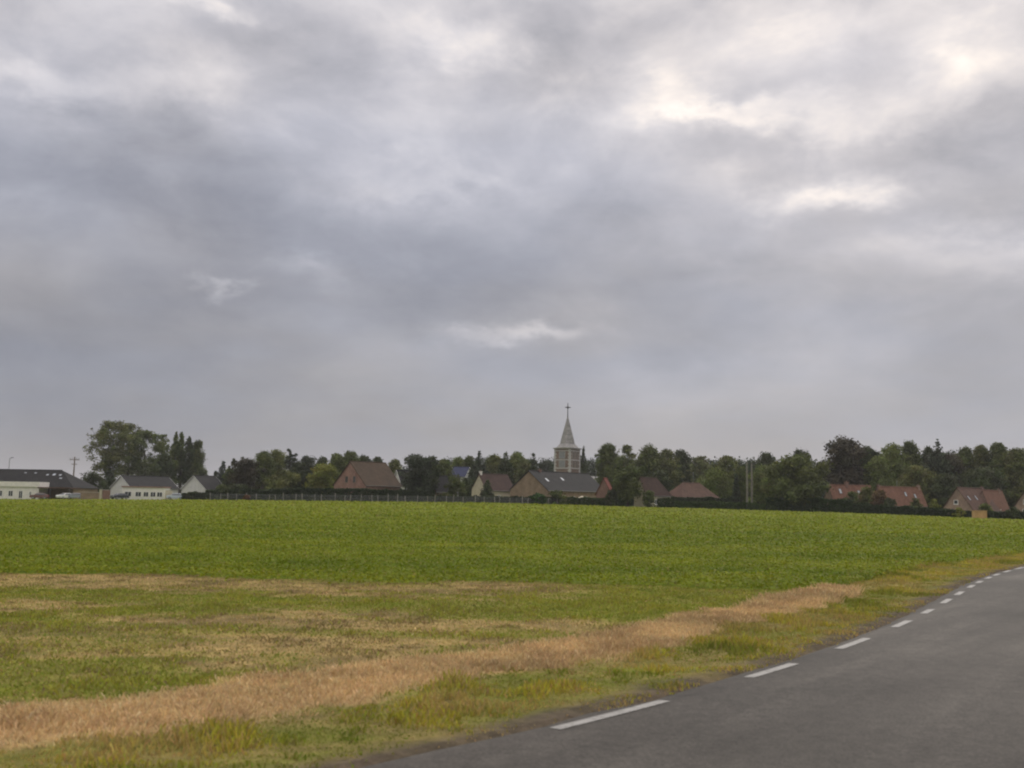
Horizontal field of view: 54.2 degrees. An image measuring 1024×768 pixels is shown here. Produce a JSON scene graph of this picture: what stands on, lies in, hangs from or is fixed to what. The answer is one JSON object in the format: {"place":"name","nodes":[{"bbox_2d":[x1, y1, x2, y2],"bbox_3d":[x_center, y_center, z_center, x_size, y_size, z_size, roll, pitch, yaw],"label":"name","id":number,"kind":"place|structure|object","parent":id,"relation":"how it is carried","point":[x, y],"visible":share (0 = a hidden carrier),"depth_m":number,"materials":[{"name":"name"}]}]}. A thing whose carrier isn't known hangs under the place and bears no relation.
{"place":"outdoors","nodes":[
{"label":"outdoors","id":0,"kind":"place"},
{"bbox_2d":[0,582,864,750],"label":"dry straw grass","id":1,"kind":"structure","parent":0,"point":[532,656],"depth_m":11.22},
{"bbox_2d":[0,497,1023,767],"bbox_3d":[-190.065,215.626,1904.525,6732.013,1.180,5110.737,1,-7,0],"label":"field","id":2,"kind":"structure","parent":0,"point":[538,719],"depth_m":12.83,"materials":[{"name":"plant"}]},
{"bbox_2d":[0,469,99,498],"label":"bungalow","id":3,"kind":"object","parent":2,"relation":"on","point":[20,483],"visible":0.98,"depth_m":243.76,"materials":[{"name":"beige brick"}]},
{"bbox_2d":[80,492,98,498],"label":"garden wall","id":4,"kind":"structure","parent":2,"relation":"on","point":[89,495],"depth_m":236.33,"materials":[{"name":"beige brick"}]},
{"bbox_2d":[79,471,106,491],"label":"round tree","id":5,"kind":"object","parent":2,"relation":"on","point":[94,478],"visible":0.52,"depth_m":260.20,"materials":[{"name":"green plant"}]},
{"bbox_2d":[102,469,115,490],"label":"round tree","id":6,"kind":"object","parent":2,"relation":"on","point":[109,478],"visible":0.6,"depth_m":272.62,"materials":[{"name":"green plant"}]},
{"bbox_2d":[82,420,138,477],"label":"poplar tree","id":7,"kind":"object","parent":2,"relation":"on","point":[109,456],"visible":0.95,"depth_m":326.72,"materials":[{"name":"green plant"}]},
{"bbox_2d":[110,423,146,474],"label":"poplar tree","id":8,"kind":"object","parent":2,"relation":"on","point":[131,429],"visible":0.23,"depth_m":343.16,"materials":[{"name":"green plant"}]},
{"bbox_2d":[109,475,179,499],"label":"bungalow","id":9,"kind":"object","parent":2,"relation":"on","point":[134,487],"visible":0.93,"depth_m":249.55,"materials":[{"name":"stone"}]},
{"bbox_2d":[124,429,169,474],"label":"poplar tree","id":10,"kind":"object","parent":2,"relation":"on","point":[139,463],"visible":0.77,"depth_m":336.07,"materials":[{"name":"green plant"}]},
{"bbox_2d":[151,453,178,484],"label":"round tree","id":11,"kind":"object","parent":2,"relation":"on","point":[165,466],"visible":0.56,"depth_m":298.12,"materials":[{"name":"green plant"}]},
{"bbox_2d":[169,431,181,480],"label":"lombardy poplar","id":12,"kind":"object","parent":2,"relation":"on","point":[175,446],"visible":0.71,"depth_m":309.11,"materials":[{"name":"green plant"}]},
{"bbox_2d":[176,432,184,493],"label":"lombardy poplar","id":13,"kind":"object","parent":2,"relation":"on","point":[180,475],"visible":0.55,"depth_m":311.46,"materials":[{"name":"green plant"}]},
{"bbox_2d":[179,436,195,485],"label":"lombardy poplar","id":14,"kind":"object","parent":2,"relation":"on","point":[186,458],"visible":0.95,"depth_m":308.35,"materials":[{"name":"green plant"}]},
{"bbox_2d":[181,492,205,499],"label":"hedge","id":15,"kind":"object","parent":2,"relation":"on","point":[198,495],"visible":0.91,"depth_m":235.31,"materials":[{"name":"green plant"}]},
{"bbox_2d":[190,439,207,474],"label":"lombardy poplar","id":16,"kind":"object","parent":2,"relation":"on","point":[198,463],"visible":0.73,"depth_m":309.44,"materials":[{"name":"green plant"}]},
{"bbox_2d":[180,475,221,499],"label":"bungalow","id":17,"kind":"object","parent":2,"relation":"on","point":[200,483],"visible":0.48,"depth_m":248.39,"materials":[{"name":"stone"}]},
{"bbox_2d":[222,458,238,488],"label":"conifer","id":18,"kind":"object","parent":2,"relation":"on","point":[226,483],"visible":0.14,"depth_m":252.89,"materials":[{"name":"green plant"}]},
{"bbox_2d":[215,483,259,499],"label":"shrub","id":19,"kind":"object","parent":2,"relation":"on","point":[237,486],"visible":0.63,"depth_m":228.14,"materials":[{"name":"green plant"}]},
{"bbox_2d":[226,457,265,489],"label":"copper beech","id":20,"kind":"object","parent":2,"relation":"on","point":[246,474],"visible":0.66,"depth_m":247.66,"materials":[{"name":"brown plant"}]},
{"bbox_2d":[253,450,280,489],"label":"garden tree","id":21,"kind":"object","parent":2,"relation":"on","point":[264,459],"visible":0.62,"depth_m":255.53,"materials":[{"name":"green plant"}]},
{"bbox_2d":[269,448,287,487],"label":"garden tree","id":22,"kind":"object","parent":2,"relation":"on","point":[277,456],"visible":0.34,"depth_m":260.03,"materials":[{"name":"green plant"}]},
{"bbox_2d":[262,469,300,496],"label":"round tree","id":23,"kind":"object","parent":2,"relation":"on","point":[288,478],"visible":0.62,"depth_m":235.44,"materials":[{"name":"green plant"}]},
{"bbox_2d":[283,449,297,471],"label":"bent conifer","id":24,"kind":"object","parent":2,"relation":"on","point":[289,461],"visible":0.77,"depth_m":251.12,"materials":[{"name":"green plant"}]},
{"bbox_2d":[288,461,308,487],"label":"round tree","id":25,"kind":"object","parent":2,"relation":"on","point":[297,466],"visible":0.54,"depth_m":249.94,"materials":[{"name":"green plant"}]},
{"bbox_2d":[298,455,317,487],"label":"round tree","id":26,"kind":"object","parent":2,"relation":"on","point":[309,461],"visible":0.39,"depth_m":252.66,"materials":[{"name":"green plant"}]},
{"bbox_2d":[205,487,432,501],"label":"hedge","id":27,"kind":"object","parent":2,"relation":"on","point":[382,494],"visible":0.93,"depth_m":225.61,"materials":[{"name":"green plant"}]},
{"bbox_2d":[304,462,339,493],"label":"garden tree","id":28,"kind":"object","parent":2,"relation":"on","point":[322,475],"visible":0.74,"depth_m":240.51,"materials":[{"name":"green plant"}]},
{"bbox_2d":[328,453,349,487],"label":"round tree","id":29,"kind":"object","parent":2,"relation":"on","point":[337,461],"visible":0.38,"depth_m":272.66,"materials":[{"name":"green plant"}]},
{"bbox_2d":[341,450,359,467],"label":"round tree","id":30,"kind":"object","parent":2,"relation":"on","point":[348,456],"visible":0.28,"depth_m":276.09,"materials":[{"name":"green plant"}]},
{"bbox_2d":[332,461,401,499],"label":"brick house","id":31,"kind":"structure","parent":2,"relation":"on","point":[368,475],"depth_m":235.73,"materials":[{"name":"brown tile"}]},
{"bbox_2d":[210,493,557,503],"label":"post fence","id":32,"kind":"object","parent":2,"relation":"on","point":[397,497],"visible":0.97,"depth_m":226.11,"materials":[{"name":"concrete"}]},
{"bbox_2d":[387,458,401,474],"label":"round tree","id":33,"kind":"object","parent":2,"relation":"on","point":[394,464],"visible":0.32,"depth_m":288.23,"materials":[{"name":"green plant"}]},
{"bbox_2d":[0,572,805,748],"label":"stubble regrowth","id":34,"kind":"object","parent":2,"relation":"on","point":[99,610],"visible":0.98,"depth_m":16.87,"materials":[{"name":"green plant"}]},
{"bbox_2d":[398,453,436,499],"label":"tree","id":35,"kind":"object","parent":2,"relation":"on","point":[417,477],"visible":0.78,"depth_m":233.26,"materials":[{"name":"green plant"}]},
{"bbox_2d":[426,456,441,498],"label":"tree","id":36,"kind":"object","parent":2,"relation":"on","point":[434,470],"visible":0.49,"depth_m":238.68,"materials":[{"name":"green plant"}]},
{"bbox_2d":[435,475,449,494],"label":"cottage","id":37,"kind":"structure","parent":2,"relation":"on","point":[443,479],"depth_m":241.43,"materials":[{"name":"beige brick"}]},
{"bbox_2d":[435,459,460,480],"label":"garden tree","id":38,"kind":"object","parent":2,"relation":"on","point":[444,466],"visible":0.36,"depth_m":268.07,"materials":[{"name":"green plant"}]},
{"bbox_2d":[443,476,467,495],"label":"shrub","id":39,"kind":"object","parent":2,"relation":"on","point":[455,484],"visible":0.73,"depth_m":238.07,"materials":[{"name":"green plant"}]},
{"bbox_2d":[451,466,470,495],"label":"cottage","id":40,"kind":"structure","parent":2,"relation":"on","point":[462,471],"depth_m":286.52,"materials":[{"name":"blue stone"}]},
{"bbox_2d":[459,477,474,496],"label":"round tree","id":41,"kind":"object","parent":2,"relation":"on","point":[468,482],"visible":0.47,"depth_m":259.60,"materials":[{"name":"green plant"}]},
{"bbox_2d":[466,451,490,479],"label":"conifer","id":42,"kind":"object","parent":2,"relation":"on","point":[476,468],"visible":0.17,"depth_m":266.07,"materials":[{"name":"green plant"}]},
{"bbox_2d":[479,480,495,496],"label":"conifer","id":43,"kind":"object","parent":2,"relation":"on","point":[486,490],"visible":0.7,"depth_m":241.13,"materials":[{"name":"green plant"}]},
{"bbox_2d":[470,470,512,496],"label":"bungalow","id":44,"kind":"object","parent":2,"relation":"on","point":[501,485],"visible":0.57,"depth_m":250.20,"materials":[{"name":"tile"}]},
{"bbox_2d":[484,453,500,473],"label":"round tree","id":45,"kind":"object","parent":2,"relation":"on","point":[493,462],"visible":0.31,"depth_m":283.15,"materials":[{"name":"green plant"}]},
{"bbox_2d":[432,495,565,503],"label":"hedge","id":46,"kind":"object","parent":2,"relation":"on","point":[512,499],"visible":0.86,"depth_m":234.44,"materials":[{"name":"green plant"}]},
{"bbox_2d":[496,451,515,484],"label":"conifer","id":47,"kind":"object","parent":2,"relation":"on","point":[508,469],"visible":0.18,"depth_m":273.33,"materials":[{"name":"green plant"}]},
{"bbox_2d":[0,498,1023,589],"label":"field crop","id":48,"kind":"object","parent":2,"relation":"on","point":[663,570],"visible":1,"depth_m":44.77,"materials":[{"name":"green plant"}]},
{"bbox_2d":[508,451,526,473],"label":"garden tree","id":49,"kind":"object","parent":2,"relation":"on","point":[515,457],"visible":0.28,"depth_m":283.33,"materials":[{"name":"green plant"}]},
{"bbox_2d":[513,458,530,481],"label":"garden tree","id":50,"kind":"object","parent":2,"relation":"on","point":[522,470],"visible":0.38,"depth_m":270.15,"materials":[{"name":"green plant"}]},
{"bbox_2d":[529,492,546,503],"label":"shrub","id":51,"kind":"object","parent":2,"relation":"on","point":[536,495],"visible":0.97,"depth_m":234.87,"materials":[{"name":"green plant"}]},
{"bbox_2d":[82,449,1012,509],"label":"distant wood","id":52,"kind":"object","parent":2,"relation":"on","point":[545,465],"visible":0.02,"depth_m":364.64,"materials":[{"name":"green plant"}]},
{"bbox_2d":[509,468,599,503],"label":"bungalow","id":53,"kind":"object","parent":2,"relation":"on","point":[532,482],"visible":0.55,"depth_m":248.60,"materials":[{"name":"beige brick"}]},
{"bbox_2d":[544,490,569,504],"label":"shrub","id":54,"kind":"object","parent":2,"relation":"on","point":[556,494],"visible":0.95,"depth_m":236.40,"materials":[{"name":"green plant"}]},
{"bbox_2d":[553,404,598,478],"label":"church","id":55,"kind":"structure","parent":2,"relation":"on","point":[567,451],"depth_m":332.02,"materials":[{"name":"brick"}]},
{"bbox_2d":[595,478,611,505],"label":"brick house","id":56,"kind":"structure","parent":2,"relation":"on","point":[603,488],"depth_m":239.71,"materials":[{"name":"red tile"}]},
{"bbox_2d":[594,442,622,497],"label":"garden tree","id":57,"kind":"object","parent":2,"relation":"on","point":[608,455],"visible":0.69,"depth_m":283.04,"materials":[{"name":"green plant"}]},
{"bbox_2d":[605,488,618,505],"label":"shrub","id":58,"kind":"object","parent":2,"relation":"on","point":[610,495],"visible":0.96,"depth_m":233.96,"materials":[{"name":"green plant"}]},
{"bbox_2d":[566,496,672,507],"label":"hedge","id":59,"kind":"object","parent":2,"relation":"on","point":[661,502],"visible":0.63,"depth_m":237.87,"materials":[{"name":"green plant"}]},
{"bbox_2d":[617,444,636,503],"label":"garden tree","id":60,"kind":"object","parent":2,"relation":"on","point":[626,449],"visible":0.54,"depth_m":289.05,"materials":[{"name":"green plant"}]},
{"bbox_2d":[611,464,645,505],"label":"round tree","id":61,"kind":"object","parent":2,"relation":"on","point":[630,488],"visible":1,"depth_m":231.51,"materials":[{"name":"green plant"}]},
{"bbox_2d":[632,443,664,478],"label":"garden tree","id":62,"kind":"object","parent":2,"relation":"on","point":[651,456],"visible":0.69,"depth_m":277.58,"materials":[{"name":"green plant"}]},
{"bbox_2d":[642,490,658,507],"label":"shrub","id":63,"kind":"object","parent":2,"relation":"on","point":[647,497],"visible":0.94,"depth_m":230.92,"materials":[{"name":"green plant"}]},
{"bbox_2d":[634,477,671,506],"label":"bungalow","id":64,"kind":"object","parent":2,"relation":"on","point":[657,487],"visible":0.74,"depth_m":237.61,"materials":[{"name":"tile"}]},
{"bbox_2d":[652,469,674,491],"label":"round tree","id":65,"kind":"object","parent":2,"relation":"on","point":[662,478],"visible":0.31,"depth_m":259.46,"materials":[{"name":"green plant"}]},
{"bbox_2d":[658,449,685,490],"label":"garden tree","id":66,"kind":"object","parent":2,"relation":"on","point":[668,459],"visible":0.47,"depth_m":282.47,"materials":[{"name":"green plant"}]},
{"bbox_2d":[670,449,695,486],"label":"round tree","id":67,"kind":"object","parent":2,"relation":"on","point":[685,460],"visible":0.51,"depth_m":297.19,"materials":[{"name":"green plant"}]},
{"bbox_2d":[669,482,718,500],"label":"bungalow","id":68,"kind":"object","parent":2,"relation":"on","point":[687,489],"visible":0.34,"depth_m":246.20,"materials":[{"name":"red brick"}]},
{"bbox_2d":[686,456,712,482],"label":"garden tree","id":69,"kind":"object","parent":2,"relation":"on","point":[703,466],"visible":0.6,"depth_m":283.63,"materials":[{"name":"green plant"}]},
{"bbox_2d":[671,496,732,507],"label":"hedge","id":70,"kind":"object","parent":2,"relation":"on","point":[702,499],"visible":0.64,"depth_m":238.44,"materials":[{"name":"green plant"}]},
{"bbox_2d":[695,466,733,497],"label":"round tree","id":71,"kind":"object","parent":2,"relation":"on","point":[717,484],"visible":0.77,"depth_m":264.65,"materials":[{"name":"green plant"}]},
{"bbox_2d":[673,500,765,509],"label":"hedge","id":72,"kind":"object","parent":2,"relation":"on","point":[718,505],"visible":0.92,"depth_m":234.28,"materials":[{"name":"green plant"}]},
{"bbox_2d":[714,455,739,496],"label":"garden tree","id":73,"kind":"object","parent":2,"relation":"on","point":[723,462],"visible":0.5,"depth_m":282.93,"materials":[{"name":"green plant"}]},
{"bbox_2d":[731,474,742,502],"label":"conifer","id":74,"kind":"object","parent":2,"relation":"on","point":[736,495],"visible":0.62,"depth_m":238.37,"materials":[{"name":"green plant"}]},
{"bbox_2d":[731,466,750,501],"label":"round tree","id":75,"kind":"object","parent":2,"relation":"on","point":[741,472],"visible":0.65,"depth_m":260.10,"materials":[{"name":"green plant"}]},
{"bbox_2d":[744,464,772,504],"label":"garden tree","id":76,"kind":"object","parent":2,"relation":"on","point":[759,495],"visible":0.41,"depth_m":247.88,"materials":[{"name":"green plant"}]},
{"bbox_2d":[748,451,778,503],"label":"round tree","id":77,"kind":"object","parent":2,"relation":"on","point":[767,459],"visible":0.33,"depth_m":273.71,"materials":[{"name":"green plant"}]},
{"bbox_2d":[759,461,789,496],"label":"garden tree","id":78,"kind":"object","parent":2,"relation":"on","point":[767,483],"visible":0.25,"depth_m":230.23,"materials":[{"name":"green plant"}]},
{"bbox_2d":[760,453,833,505],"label":"broad tree","id":79,"kind":"object","parent":2,"relation":"on","point":[801,482],"visible":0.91,"depth_m":223.97,"materials":[{"name":"green plant"}]},
{"bbox_2d":[765,496,853,512],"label":"hedge","id":80,"kind":"object","parent":2,"relation":"on","point":[819,504],"visible":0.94,"depth_m":220.09,"materials":[{"name":"green plant"}]},
{"bbox_2d":[817,434,868,484],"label":"copper beech","id":81,"kind":"object","parent":2,"relation":"on","point":[845,457],"visible":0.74,"depth_m":261.20,"materials":[{"name":"green plant"}]},
{"bbox_2d":[824,480,873,504],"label":"row house","id":82,"kind":"structure","parent":2,"relation":"on","point":[840,491],"depth_m":233.46,"materials":[{"name":"red brick"}]},
{"bbox_2d":[859,486,873,513],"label":"shrub","id":83,"kind":"object","parent":2,"relation":"on","point":[867,492],"visible":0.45,"depth_m":216.37,"materials":[{"name":"green plant"}]},
{"bbox_2d":[857,446,884,474],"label":"round tree","id":84,"kind":"object","parent":2,"relation":"on","point":[869,455],"visible":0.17,"depth_m":268.17,"materials":[{"name":"green plant"}]},
{"bbox_2d":[870,489,886,504],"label":"shrub","id":85,"kind":"object","parent":2,"relation":"on","point":[880,496],"visible":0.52,"depth_m":212.18,"materials":[{"name":"green plant"}]},
{"bbox_2d":[860,455,897,492],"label":"garden tree","id":86,"kind":"object","parent":2,"relation":"on","point":[877,475],"visible":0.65,"depth_m":259.83,"materials":[{"name":"green plant"}]},
{"bbox_2d":[879,442,913,486],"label":"garden tree","id":87,"kind":"object","parent":2,"relation":"on","point":[891,452],"visible":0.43,"depth_m":269.56,"materials":[{"name":"green plant"}]},
{"bbox_2d":[852,502,947,516],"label":"hedge","id":88,"kind":"object","parent":2,"relation":"on","point":[857,508],"visible":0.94,"depth_m":204.86,"materials":[{"name":"green plant"}]},
{"bbox_2d":[874,481,927,511],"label":"row house","id":89,"kind":"structure","parent":2,"relation":"on","point":[902,496],"depth_m":229.81,"materials":[{"name":"red brick"}]},
{"bbox_2d":[901,439,922,466],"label":"round tree","id":90,"kind":"object","parent":2,"relation":"on","point":[909,448],"visible":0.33,"depth_m":273.77,"materials":[{"name":"green plant"}]},
{"bbox_2d":[893,464,942,507],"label":"round tree","id":91,"kind":"object","parent":2,"relation":"on","point":[915,476],"visible":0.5,"depth_m":247.63,"materials":[{"name":"green plant"}]},
{"bbox_2d":[924,439,962,507],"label":"conifer","id":92,"kind":"object","parent":2,"relation":"on","point":[939,464],"visible":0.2,"depth_m":250.22,"materials":[{"name":"green plant"}]},
{"bbox_2d":[922,472,964,507],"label":"round tree","id":93,"kind":"object","parent":2,"relation":"on","point":[946,480],"visible":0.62,"depth_m":242.77,"materials":[{"name":"green plant"}]},
{"bbox_2d":[923,451,969,486],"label":"copper beech","id":94,"kind":"object","parent":2,"relation":"on","point":[958,465],"visible":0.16,"depth_m":254.70,"materials":[{"name":"green plant"}]},
{"bbox_2d":[954,445,975,486],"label":"round tree","id":95,"kind":"object","parent":2,"relation":"on","point":[965,453],"visible":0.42,"depth_m":266.17,"materials":[{"name":"green plant"}]},
{"bbox_2d":[943,486,999,515],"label":"row house","id":96,"kind":"structure","parent":2,"relation":"on","point":[967,498],"depth_m":213.82,"materials":[{"name":"red brick"}]},
{"bbox_2d":[966,444,990,486],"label":"round tree","id":97,"kind":"object","parent":2,"relation":"on","point":[979,457],"visible":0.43,"depth_m":263.92,"materials":[{"name":"green plant"}]},
{"bbox_2d":[946,509,1023,519],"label":"hedge","id":98,"kind":"object","parent":2,"relation":"on","point":[998,514],"visible":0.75,"depth_m":192.79,"materials":[{"name":"green plant"}]},
{"bbox_2d":[962,466,1009,498],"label":"round tree","id":99,"kind":"object","parent":2,"relation":"on","point":[987,479],"visible":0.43,"depth_m":242.15,"materials":[{"name":"green plant"}]},
{"bbox_2d":[980,488,1009,511],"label":"row house","id":100,"kind":"structure","parent":2,"relation":"on","point":[997,496],"depth_m":227.06,"materials":[{"name":"red brick"}]},
{"bbox_2d":[982,442,1012,507],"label":"round tree","id":101,"kind":"object","parent":2,"relation":"on","point":[997,450],"visible":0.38,"depth_m":260.59,"materials":[{"name":"green plant"}]},
{"bbox_2d":[995,447,1023,505],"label":"round tree","id":102,"kind":"object","parent":2,"relation":"on","point":[1014,459],"visible":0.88,"depth_m":255.59,"materials":[{"name":"green plant"}]},
{"bbox_2d":[1003,507,1022,518],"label":"shrub","id":103,"kind":"object","parent":2,"relation":"on","point":[1012,512],"visible":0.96,"depth_m":190.36,"materials":[{"name":"green plant"}]},
{"bbox_2d":[0,552,1023,767],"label":"verge grass","id":104,"kind":"structure","parent":0,"point":[444,687],"depth_m":10.65,"materials":[{"name":"plant"}]},
{"bbox_2d":[0,0,1023,490],"label":"sky","id":105,"kind":"structure","parent":0,"point":[388,230],"materials":[{"name":"grey"}]},
{"bbox_2d":[362,566,1023,767],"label":"road","id":106,"kind":"structure","parent":0,"point":[938,683],"depth_m":9.29,"materials":[{"name":"asphalt"}]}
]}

